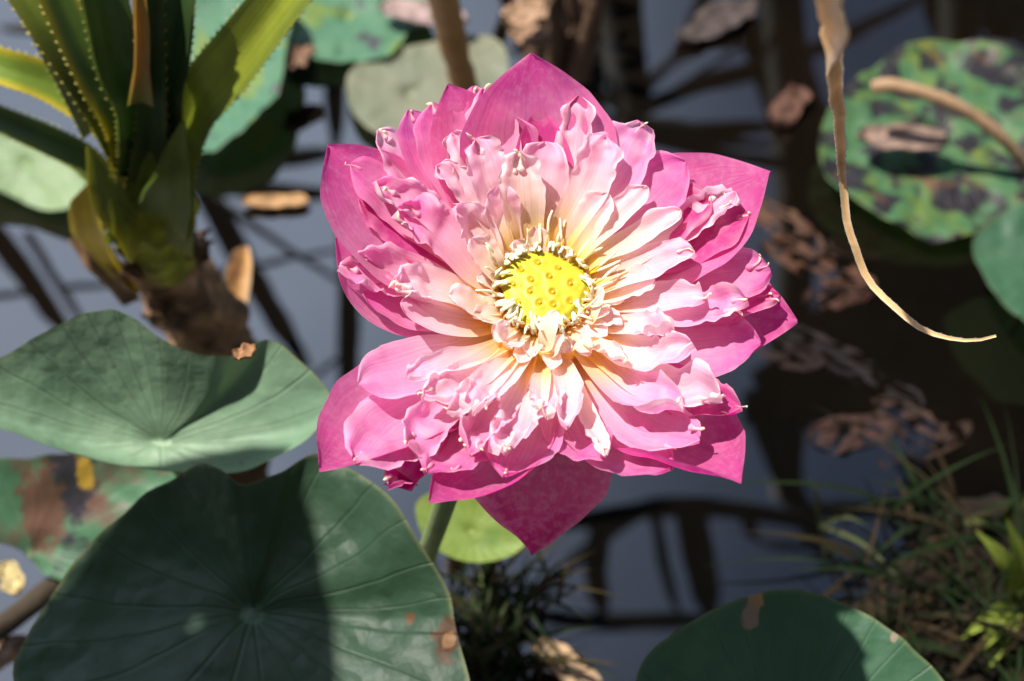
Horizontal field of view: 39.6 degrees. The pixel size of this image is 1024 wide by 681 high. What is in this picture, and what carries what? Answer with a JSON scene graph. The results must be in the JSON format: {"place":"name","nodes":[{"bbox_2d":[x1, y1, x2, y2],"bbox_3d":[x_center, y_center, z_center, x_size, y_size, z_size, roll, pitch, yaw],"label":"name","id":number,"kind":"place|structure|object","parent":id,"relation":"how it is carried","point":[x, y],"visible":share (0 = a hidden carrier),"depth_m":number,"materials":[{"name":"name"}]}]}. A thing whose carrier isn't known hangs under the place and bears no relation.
{"place":"outdoors","nodes":[
{"label":"outdoors","id":0,"kind":"place"},
{"bbox_2d":[0,0,1023,680],"bbox_3d":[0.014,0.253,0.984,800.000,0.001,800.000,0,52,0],"label":"pond water","id":1,"kind":"structure","parent":0,"point":[660,544],"depth_m":1.20,"materials":[{"name":"grey liquid"}]},
{"bbox_2d":[0,560,24,595],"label":"fallen petal","id":2,"kind":"object","parent":1,"relation":"on","point":[12,577],"visible":1,"depth_m":0.94,"materials":[{"name":"plant"}]},
{"bbox_2d":[0,634,25,670],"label":"fallen leaf","id":3,"kind":"object","parent":1,"relation":"on","point":[10,646],"visible":0.59,"depth_m":0.97,"materials":[{"name":"plant"}]},
{"bbox_2d":[0,576,60,641],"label":"dry stalk","id":4,"kind":"object","parent":1,"relation":"on","point":[24,608],"visible":0.38,"depth_m":0.97,"materials":[{"name":"brown plant"}]},
{"bbox_2d":[0,112,84,210],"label":"lotus leaf","id":5,"kind":"object","parent":1,"relation":"on","point":[30,177],"visible":0.73,"depth_m":1.26,"materials":[{"name":"green plant"}]},
{"bbox_2d":[0,454,175,580],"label":"lotus leaf","id":6,"kind":"object","parent":1,"relation":"on","point":[59,513],"visible":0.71,"depth_m":0.94,"materials":[{"name":"green plant"}]},
{"bbox_2d":[0,0,312,355],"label":"screw pine","id":7,"kind":"object","parent":1,"relation":"on","point":[141,99],"visible":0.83,"depth_m":0.83,"materials":[{"name":"plant"}]},
{"bbox_2d":[0,309,328,476],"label":"lotus leaf","id":8,"kind":"object","parent":1,"relation":"on","point":[112,386],"visible":0.94,"depth_m":0.79,"materials":[{"name":"green plant"}]},
{"bbox_2d":[231,343,255,360],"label":"fallen leaf","id":9,"kind":"object","parent":8,"relation":"on","point":[246,350],"visible":1,"depth_m":0.70,"materials":[{"name":"plant"}]},
{"bbox_2d":[224,246,252,303],"bbox_3d":[-0.220,-0.024,1.137,0.024,0.102,0.056,15,54,12],"label":"dry leaf stub","id":10,"kind":"object","parent":1,"relation":"on","point":[238,272],"visible":0.46,"depth_m":1.12,"materials":[{"name":"plant"}]},
{"bbox_2d":[190,0,289,151],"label":"lotus leaf","id":11,"kind":"object","parent":1,"relation":"on","point":[257,95],"visible":0.24,"depth_m":1.32,"materials":[{"name":"green plant"}]},
{"bbox_2d":[270,44,315,72],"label":"fallen leaf","id":12,"kind":"object","parent":11,"relation":"on","point":[297,55],"visible":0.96,"depth_m":1.34,"materials":[{"name":"plant"}]},
{"bbox_2d":[13,454,469,680],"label":"lotus leaf","id":13,"kind":"object","parent":1,"relation":"on","point":[304,569],"visible":1,"depth_m":0.75,"materials":[{"name":"green plant"}]},
{"bbox_2d":[241,193,309,208],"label":"fallen leaf","id":14,"kind":"object","parent":1,"relation":"on","point":[268,201],"visible":1,"depth_m":1.27,"materials":[{"name":"plant"}]},
{"bbox_2d":[286,0,427,61],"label":"lotus leaf","id":15,"kind":"object","parent":1,"relation":"on","point":[347,30],"visible":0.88,"depth_m":1.40,"materials":[{"name":"green plant"}]},
{"bbox_2d":[378,0,468,25],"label":"fallen leaf","id":16,"kind":"object","parent":15,"relation":"on","point":[416,11],"visible":0.59,"depth_m":1.39,"materials":[{"name":"plant"}]},
{"bbox_2d":[346,34,508,132],"bbox_3d":[-0.081,-0.240,1.353,0.155,0.016,0.143,0,52,0],"label":"lotus leaf","id":17,"kind":"object","parent":1,"relation":"on","point":[391,89],"visible":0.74,"depth_m":1.36,"materials":[{"name":"green plant"}]},
{"bbox_2d":[428,0,477,89],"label":"dry stalk","id":18,"kind":"object","parent":1,"relation":"on","point":[447,18],"visible":0.52,"depth_m":1.10,"materials":[{"name":"brown plant"}]},
{"bbox_2d":[416,493,523,609],"bbox_3d":[-0.026,0.170,0.994,0.075,0.188,0.045,0,52,0],"label":"lotus leaf","id":19,"kind":"object","parent":1,"relation":"on","point":[476,532],"visible":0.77,"depth_m":0.93,"materials":[{"name":"green plant"}]},
{"bbox_2d":[499,0,607,85],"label":"dead stump","id":20,"kind":"object","parent":1,"relation":"on","point":[571,53],"visible":0.59,"depth_m":1.33,"materials":[{"name":"brown wood"}]},
{"bbox_2d":[508,25,549,47],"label":"fallen leaf","id":21,"kind":"object","parent":20,"relation":"on","point":[534,36],"visible":0.95,"depth_m":1.27,"materials":[{"name":"plant"}]},
{"bbox_2d":[501,0,549,30],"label":"fallen leaf","id":22,"kind":"object","parent":21,"relation":"on","point":[517,15],"visible":1,"depth_m":1.24,"materials":[{"name":"plant"}]},
{"bbox_2d":[316,53,797,565],"bbox_3d":[0.021,0.112,0.803,0.210,0.563,0.212,0,52,0],"label":"lotus flower","id":23,"kind":"object","parent":1,"relation":"on","point":[559,278],"visible":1,"depth_m":0.62,"materials":[{"name":"pink plant"}]},
{"bbox_2d":[531,636,601,680],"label":"fallen leaf","id":24,"kind":"object","parent":1,"relation":"on","point":[561,672],"visible":0.82,"depth_m":0.97,"materials":[{"name":"plant"}]},
{"bbox_2d":[676,0,757,43],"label":"fallen leaf","id":25,"kind":"object","parent":1,"relation":"on","point":[710,20],"visible":1,"depth_m":1.42,"materials":[{"name":"plant"}]},
{"bbox_2d":[767,83,811,127],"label":"fallen leaf","id":26,"kind":"object","parent":1,"relation":"on","point":[787,106],"visible":1,"depth_m":1.34,"materials":[{"name":"plant"}]},
{"bbox_2d":[636,589,943,680],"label":"lotus leaf","id":27,"kind":"object","parent":1,"relation":"on","point":[788,635],"visible":1,"depth_m":0.73,"materials":[{"name":"green plant"}]},
{"bbox_2d":[753,338,827,371],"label":"fallen leaf","id":28,"kind":"object","parent":1,"relation":"on","point":[774,355],"visible":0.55,"depth_m":1.17,"materials":[{"name":"plant"}]},
{"bbox_2d":[756,197,825,257],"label":"fallen leaf","id":29,"kind":"object","parent":1,"relation":"on","point":[804,228],"visible":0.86,"depth_m":1.26,"materials":[{"name":"plant"}]},
{"bbox_2d":[760,236,876,292],"bbox_3d":[0.264,-0.066,1.232,0.110,0.008,0.038,20,55,15],"label":"fallen leaf","id":30,"kind":"object","parent":1,"relation":"on","point":[785,260],"visible":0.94,"depth_m":1.23,"materials":[{"name":"plant"}]},
{"bbox_2d":[774,324,882,379],"bbox_3d":[0.255,0.008,1.175,0.111,0.008,0.030,26,56,19],"label":"fallen leaf","id":31,"kind":"object","parent":1,"relation":"on","point":[823,338],"visible":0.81,"depth_m":1.18,"materials":[{"name":"plant"}]},
{"bbox_2d":[801,280,873,309],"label":"fallen leaf","id":32,"kind":"object","parent":1,"relation":"on","point":[840,304],"visible":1,"depth_m":1.21,"materials":[{"name":"plant"}]},
{"bbox_2d":[808,477,895,574],"bbox_3d":[0.248,0.145,1.037,0.008,0.051,0.098,-29,58,-21],"label":"grass tuft","id":33,"kind":"object","parent":1,"relation":"on","point":[837,531],"visible":0.92,"depth_m":1.04,"materials":[{"name":"plant"}]},
{"bbox_2d":[808,414,901,454],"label":"fallen leaf","id":34,"kind":"object","parent":1,"relation":"on","point":[851,441],"visible":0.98,"depth_m":1.12,"materials":[{"name":"plant"}]},
{"bbox_2d":[814,349,924,407],"bbox_3d":[0.289,0.031,1.157,0.101,0.007,0.027,28,57,20],"label":"fallen leaf","id":35,"kind":"object","parent":1,"relation":"on","point":[866,375],"visible":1,"depth_m":1.16,"materials":[{"name":"plant"}]},
{"bbox_2d":[879,432,902,470],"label":"fallen leaf","id":36,"kind":"object","parent":1,"relation":"on","point":[881,462],"visible":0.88,"depth_m":1.11,"materials":[{"name":"plant"}]},
{"bbox_2d":[872,396,948,448],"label":"fallen leaf","id":37,"kind":"object","parent":1,"relation":"on","point":[914,412],"visible":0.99,"depth_m":1.13,"materials":[{"name":"plant"}]},
{"bbox_2d":[819,38,1023,241],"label":"lotus leaf","id":38,"kind":"object","parent":1,"relation":"on","point":[968,179],"visible":0.73,"depth_m":1.29,"materials":[{"name":"green plant"}]},
{"bbox_2d":[856,123,949,150],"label":"fallen leaf","id":39,"kind":"object","parent":38,"relation":"on","point":[908,137],"visible":1,"depth_m":1.26,"materials":[{"name":"plant"}]},
{"bbox_2d":[840,493,1023,680],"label":"mud bank","id":40,"kind":"structure","parent":1,"relation":"on","point":[936,659],"depth_m":1.02,"materials":[{"name":"brown soil"}]},
{"bbox_2d":[435,395,1023,680],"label":"grass","id":41,"kind":"structure","parent":40,"relation":"on","point":[511,624],"depth_m":0.99,"materials":[{"name":"green plant"}]},
{"bbox_2d":[458,579,517,668],"bbox_3d":[-0.017,0.195,0.967,0.043,0.081,0.031,0,52,0],"label":"grass tuft","id":42,"kind":"object","parent":41,"relation":"on","point":[486,658],"visible":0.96,"depth_m":0.96,"materials":[{"name":"green plant"}]},
{"bbox_2d":[956,493,1023,531],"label":"grass tuft","id":43,"kind":"object","parent":40,"relation":"on","point":[1008,513],"visible":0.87,"depth_m":1.04,"materials":[{"name":"green plant"}]},
{"bbox_2d":[961,518,1023,668],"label":"grass tuft","id":44,"kind":"object","parent":40,"relation":"on","point":[1013,563],"visible":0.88,"depth_m":0.97,"materials":[{"name":"green plant"}]},
{"bbox_2d":[908,420,972,459],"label":"fallen leaf","id":45,"kind":"object","parent":1,"relation":"on","point":[967,429],"visible":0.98,"depth_m":1.12,"materials":[{"name":"plant"}]},
{"bbox_2d":[871,78,1023,172],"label":"dry stalk","id":46,"kind":"object","parent":1,"relation":"on","point":[997,133],"visible":1,"depth_m":1.22,"materials":[{"name":"brown plant"}]},
{"bbox_2d":[973,204,1023,319],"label":"lotus leaf","id":47,"kind":"object","parent":1,"relation":"on","point":[998,247],"visible":0.97,"depth_m":1.18,"materials":[{"name":"green plant"}]},
{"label":"hedge","id":48,"kind":"object","parent":1,"relation":"in","visible":0},
{"bbox_2d":[816,0,995,341],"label":"hanging dry leaf","id":49,"kind":"object","parent":48,"relation":"hanging from","point":[834,32],"visible":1,"depth_m":0.57,"materials":[{"name":"plant"}]}
]}

